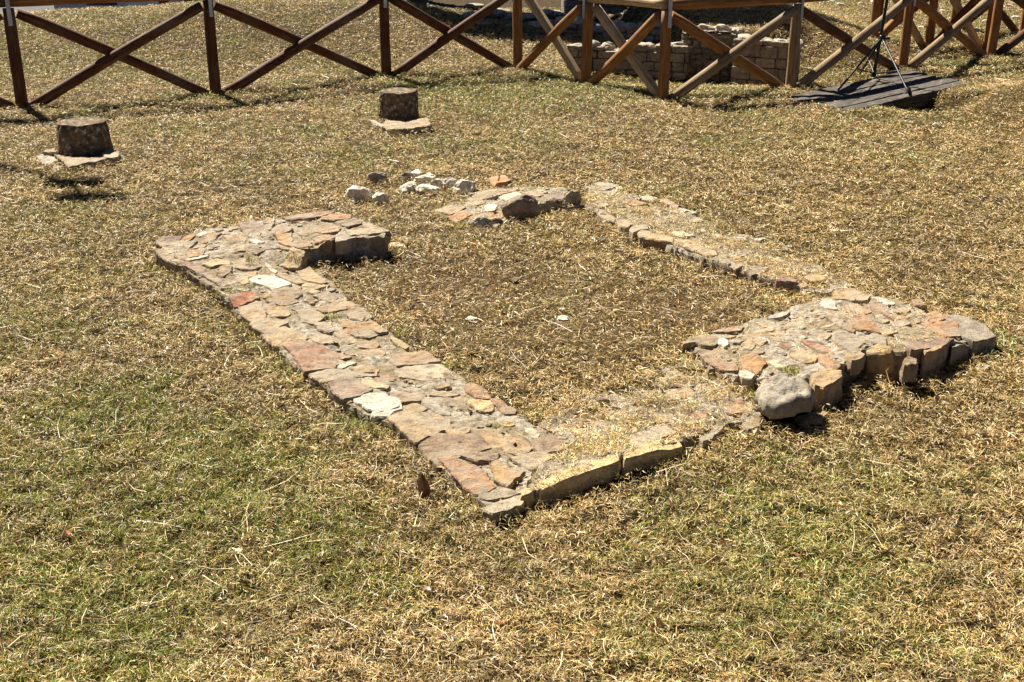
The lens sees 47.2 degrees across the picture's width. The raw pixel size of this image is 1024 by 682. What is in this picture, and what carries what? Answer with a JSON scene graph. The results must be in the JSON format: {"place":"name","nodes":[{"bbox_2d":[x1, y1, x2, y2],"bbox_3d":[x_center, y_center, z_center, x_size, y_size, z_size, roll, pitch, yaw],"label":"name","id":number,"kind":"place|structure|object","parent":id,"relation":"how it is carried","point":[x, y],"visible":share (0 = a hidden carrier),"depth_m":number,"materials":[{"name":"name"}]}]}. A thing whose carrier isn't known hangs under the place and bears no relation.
{"place":"outdoors","nodes":[
{"label":"outdoors","id":0,"kind":"place"},
{"bbox_2d":[0,0,430,13],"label":"road","id":1,"kind":"structure","parent":0,"point":[35,8],"depth_m":23.10,"materials":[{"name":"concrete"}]},
{"bbox_2d":[54,0,200,9],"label":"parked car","id":2,"kind":"object","parent":1,"relation":"on","point":[98,5],"visible":0.25,"depth_m":20.19,"materials":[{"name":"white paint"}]},
{"bbox_2d":[464,3,483,7],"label":"ruin block","id":3,"kind":"structure","parent":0,"point":[475,5],"depth_m":23.34,"materials":[{"name":"stone"}]},
{"bbox_2d":[0,0,1023,681],"bbox_3d":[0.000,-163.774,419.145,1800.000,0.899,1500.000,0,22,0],"label":"ground","id":4,"kind":"structure","parent":0,"point":[534,308],"depth_m":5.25,"materials":[{"name":"brown plant"}]},
{"bbox_2d":[33,117,120,171],"bbox_3d":[-3.276,-1.456,8.828,0.624,0.343,0.805,-6,23,-16],"label":"column stump","id":5,"kind":"object","parent":4,"relation":"on","point":[86,138],"visible":0.73,"depth_m":8.84,"materials":[{"name":"stone"}]},
{"bbox_2d":[345,186,371,201],"bbox_3d":[-1.017,-0.965,7.772,0.187,0.131,0.097,0,22,0],"label":"loose rock","id":6,"kind":"object","parent":4,"relation":"on","point":[360,191],"visible":0.84,"depth_m":7.73,"materials":[{"name":"stone"}]},
{"bbox_2d":[154,211,569,525],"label":"foundation wall","id":7,"kind":"structure","parent":4,"relation":"on","point":[400,408],"depth_m":5.20,"materials":[{"name":"stone"}]},
{"bbox_2d":[367,172,388,183],"bbox_3d":[-0.938,-1.130,8.212,0.157,0.113,0.094,0,22,0],"label":"loose rock","id":8,"kind":"object","parent":4,"relation":"on","point":[381,177],"visible":0.81,"depth_m":8.17,"materials":[{"name":"stone"}]},
{"bbox_2d":[372,192,388,204],"bbox_3d":[-0.861,-0.924,7.669,0.105,0.092,0.076,0,22,0],"label":"loose rock","id":9,"kind":"object","parent":4,"relation":"on","point":[377,197],"visible":0.91,"depth_m":7.65,"materials":[{"name":"stone"}]},
{"bbox_2d":[388,242,402,247],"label":"stone","id":10,"kind":"object","parent":4,"relation":"on","point":[396,245],"visible":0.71,"depth_m":6.78,"materials":[{"name":"stone"}]},
{"bbox_2d":[368,87,431,135],"bbox_3d":[-0.957,-1.942,10.051,0.477,0.334,0.852,-8,23,-19],"label":"column stump","id":11,"kind":"object","parent":4,"relation":"on","point":[398,103],"visible":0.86,"depth_m":10.12,"materials":[{"name":"stone"}]},
{"bbox_2d":[398,171,414,181],"bbox_3d":[-0.743,-1.155,8.278,0.127,0.088,0.082,-7,23,-18],"label":"loose rock","id":12,"kind":"object","parent":4,"relation":"on","point":[408,174],"visible":0.85,"depth_m":8.24,"materials":[{"name":"stone"}]},
{"bbox_2d":[399,181,416,192],"bbox_3d":[-0.697,-1.030,7.958,0.131,0.100,0.098,-5,22,-13],"label":"loose rock","id":13,"kind":"object","parent":4,"relation":"on","point":[411,186],"visible":0.77,"depth_m":7.93,"materials":[{"name":"stone"}]},
{"bbox_2d":[402,302,416,310],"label":"stone","id":14,"kind":"object","parent":4,"relation":"on","point":[412,305],"visible":0.95,"depth_m":5.82,"materials":[{"name":"beige stone"}]},
{"bbox_2d":[406,0,426,6],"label":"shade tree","id":15,"kind":"object","parent":4,"relation":"on","point":[421,1],"depth_m":21.26,"materials":[{"name":"green plant"}]},
{"bbox_2d":[412,169,423,176],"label":"loose rock","id":16,"kind":"object","parent":4,"relation":"on","point":[416,172],"visible":0.52,"depth_m":8.33,"materials":[{"name":"stone"}]},
{"bbox_2d":[418,473,429,499],"bbox_3d":[-0.303,0.505,4.032,0.040,0.099,0.023,15,26,34],"label":"dry leaf","id":17,"kind":"object","parent":4,"relation":"on","point":[423,483],"visible":0.91,"depth_m":4.04,"materials":[{"name":"brown plant"}]},
{"bbox_2d":[413,172,435,182],"bbox_3d":[-0.609,-1.133,8.232,0.172,0.093,0.129,0,22,0],"label":"loose rock","id":18,"kind":"object","parent":4,"relation":"on","point":[429,176],"visible":0.73,"depth_m":8.18,"materials":[{"name":"stone"}]},
{"bbox_2d":[415,184,439,195],"bbox_3d":[-0.568,-1.014,7.911,0.167,0.093,0.115,0,22,0],"label":"loose rock","id":19,"kind":"object","parent":4,"relation":"on","point":[425,188],"visible":0.91,"depth_m":7.87,"materials":[{"name":"stone"}]},
{"bbox_2d":[429,178,442,186],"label":"loose rock","id":20,"kind":"object","parent":4,"relation":"on","point":[437,180],"visible":0.52,"depth_m":8.08,"materials":[{"name":"stone"}]},
{"bbox_2d":[442,177,456,188],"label":"loose rock","id":21,"kind":"object","parent":4,"relation":"on","point":[450,182],"visible":0.68,"depth_m":8.01,"materials":[{"name":"stone"}]},
{"bbox_2d":[450,179,475,194],"bbox_3d":[-0.315,-1.037,7.932,0.158,0.129,0.150,15,26,33],"label":"loose rock","id":22,"kind":"object","parent":4,"relation":"on","point":[468,186],"visible":0.87,"depth_m":7.88,"materials":[{"name":"stone"}]},
{"bbox_2d":[465,316,478,322],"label":"stone","id":23,"kind":"object","parent":4,"relation":"on","point":[471,318],"visible":0.86,"depth_m":5.64,"materials":[{"name":"stone"}]},
{"bbox_2d":[476,22,492,25],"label":"ruin block","id":24,"kind":"structure","parent":4,"relation":"on","point":[483,23],"depth_m":16.24,"materials":[{"name":"stone"}]},
{"bbox_2d":[489,175,498,188],"bbox_3d":[-0.126,-1.104,8.190,0.075,0.050,0.287,0,22,0],"label":"tile shard","id":25,"kind":"object","parent":4,"relation":"on","point":[493,179],"visible":0.88,"depth_m":8.17,"materials":[{"name":"ceramic"}]},
{"bbox_2d":[497,175,511,188],"bbox_3d":[-0.049,-1.111,8.188,0.101,0.053,0.283,0,22,0],"label":"tile shard","id":26,"kind":"object","parent":4,"relation":"on","point":[503,180],"visible":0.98,"depth_m":8.12,"materials":[{"name":"ceramic"}]},
{"bbox_2d":[435,186,583,230],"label":"foundation wall","id":27,"kind":"structure","parent":4,"relation":"on","point":[516,204],"depth_m":7.47,"materials":[{"name":"stone"}]},
{"bbox_2d":[0,0,1023,108],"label":"wooden fence","id":28,"kind":"object","parent":4,"relation":"on","point":[797,12],"visible":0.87,"depth_m":11.72,"materials":[{"name":"brown wood"}]},
{"bbox_2d":[2,85,1023,672],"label":"fallen leaves","id":29,"kind":"object","parent":4,"relation":"on","point":[930,563],"visible":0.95,"depth_m":4.22,"materials":[{"name":"brown plant"}]},
{"bbox_2d":[508,277,520,282],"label":"stone","id":30,"kind":"object","parent":4,"relation":"on","point":[515,279],"visible":0.93,"depth_m":6.20,"materials":[{"name":"beige stone"}]},
{"bbox_2d":[329,254,732,369],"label":"dry grass","id":31,"kind":"structure","parent":4,"relation":"on","point":[485,292],"depth_m":5.92,"materials":[{"name":"plant"}]},
{"bbox_2d":[462,9,599,24],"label":"ruined wall","id":32,"kind":"structure","parent":4,"relation":"on","point":[499,15],"depth_m":19.73,"materials":[{"name":"stone"}]},
{"bbox_2d":[557,315,568,320],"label":"stone","id":33,"kind":"object","parent":4,"relation":"on","point":[561,319],"visible":0.91,"depth_m":5.68,"materials":[{"name":"stone"}]},
{"bbox_2d":[526,16,604,34],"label":"ruined wall","id":34,"kind":"structure","parent":4,"relation":"on","point":[576,23],"depth_m":16.09,"materials":[{"name":"stone"}]},
{"bbox_2d":[561,0,627,14],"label":"ruined wall","id":35,"kind":"structure","parent":4,"relation":"on","point":[567,6],"depth_m":20.87,"materials":[{"name":"stone"}]},
{"bbox_2d":[567,40,622,71],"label":"ruined wall","id":36,"kind":"structure","parent":4,"relation":"on","point":[603,53],"depth_m":12.90,"materials":[{"name":"stone"}]},
{"bbox_2d":[602,20,660,41],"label":"ruined wall","id":37,"kind":"structure","parent":4,"relation":"on","point":[627,30],"depth_m":15.29,"materials":[{"name":"stone"}]},
{"bbox_2d":[520,360,761,509],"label":"foundation wall","id":38,"kind":"structure","parent":4,"relation":"on","point":[641,453],"depth_m":4.45,"materials":[{"name":"stone"}]},
{"bbox_2d":[619,40,693,79],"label":"ruined wall","id":39,"kind":"structure","parent":4,"relation":"on","point":[647,53],"depth_m":12.71,"materials":[{"name":"stone"}]},
{"bbox_2d":[681,24,744,79],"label":"ruined wall","id":40,"kind":"structure","parent":4,"relation":"on","point":[703,56],"depth_m":12.67,"materials":[{"name":"stone"}]},
{"bbox_2d":[584,182,851,297],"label":"foundation wall","id":41,"kind":"structure","parent":4,"relation":"on","point":[646,237],"depth_m":6.70,"materials":[{"name":"stone"}]},
{"bbox_2d":[730,34,803,86],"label":"ruined wall","id":42,"kind":"structure","parent":4,"relation":"on","point":[768,55],"depth_m":12.20,"materials":[{"name":"stone"}]},
{"bbox_2d":[795,410,828,425],"bbox_3d":[1.184,0.320,4.628,0.172,0.055,0.091,-14,26,-32],"label":"loose flagstone","id":43,"kind":"object","parent":4,"relation":"on","point":[817,414],"visible":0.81,"depth_m":4.62,"materials":[{"name":"stone"}]},
{"bbox_2d":[682,288,996,418],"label":"foundation wall","id":44,"kind":"structure","parent":4,"relation":"on","point":[809,387],"depth_m":5.12,"materials":[{"name":"stone"}]},
{"bbox_2d":[844,382,855,387],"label":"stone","id":45,"kind":"object","parent":4,"relation":"on","point":[849,384],"visible":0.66,"depth_m":4.90,"materials":[{"name":"brown stone"}]},
{"bbox_2d":[856,380,866,386],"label":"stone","id":46,"kind":"object","parent":4,"relation":"on","point":[858,383],"visible":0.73,"depth_m":4.91,"materials":[{"name":"brown stone"}]},
{"bbox_2d":[787,70,969,111],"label":"board walk","id":47,"kind":"structure","parent":4,"relation":"on","point":[891,91],"depth_m":11.49,"materials":[{"name":"grey wood"}]},
{"bbox_2d":[837,0,910,95],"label":"tripod","id":48,"kind":"object","parent":47,"relation":"on","point":[882,38],"visible":1,"depth_m":11.81,"materials":[{"name":"black metal"}]},
{"bbox_2d":[870,0,994,49],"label":"wooden fence","id":49,"kind":"object","parent":4,"relation":"on","point":[961,11],"visible":0.48,"depth_m":14.40,"materials":[{"name":"orange wood"}]},
{"bbox_2d":[878,0,1023,33],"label":"wooden fence","id":50,"kind":"object","parent":4,"relation":"on","point":[1008,22],"visible":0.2,"depth_m":16.03,"materials":[{"name":"brown wood"}]},
{"bbox_2d":[1006,432,1018,441],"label":"stone","id":51,"kind":"object","parent":4,"relation":"on","point":[1014,434],"visible":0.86,"depth_m":4.46,"materials":[{"name":"stone"}]},
{"bbox_2d":[614,12,623,16],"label":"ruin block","id":52,"kind":"structure","parent":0,"point":[618,14],"depth_m":20.75,"materials":[{"name":"stone"}]}
]}

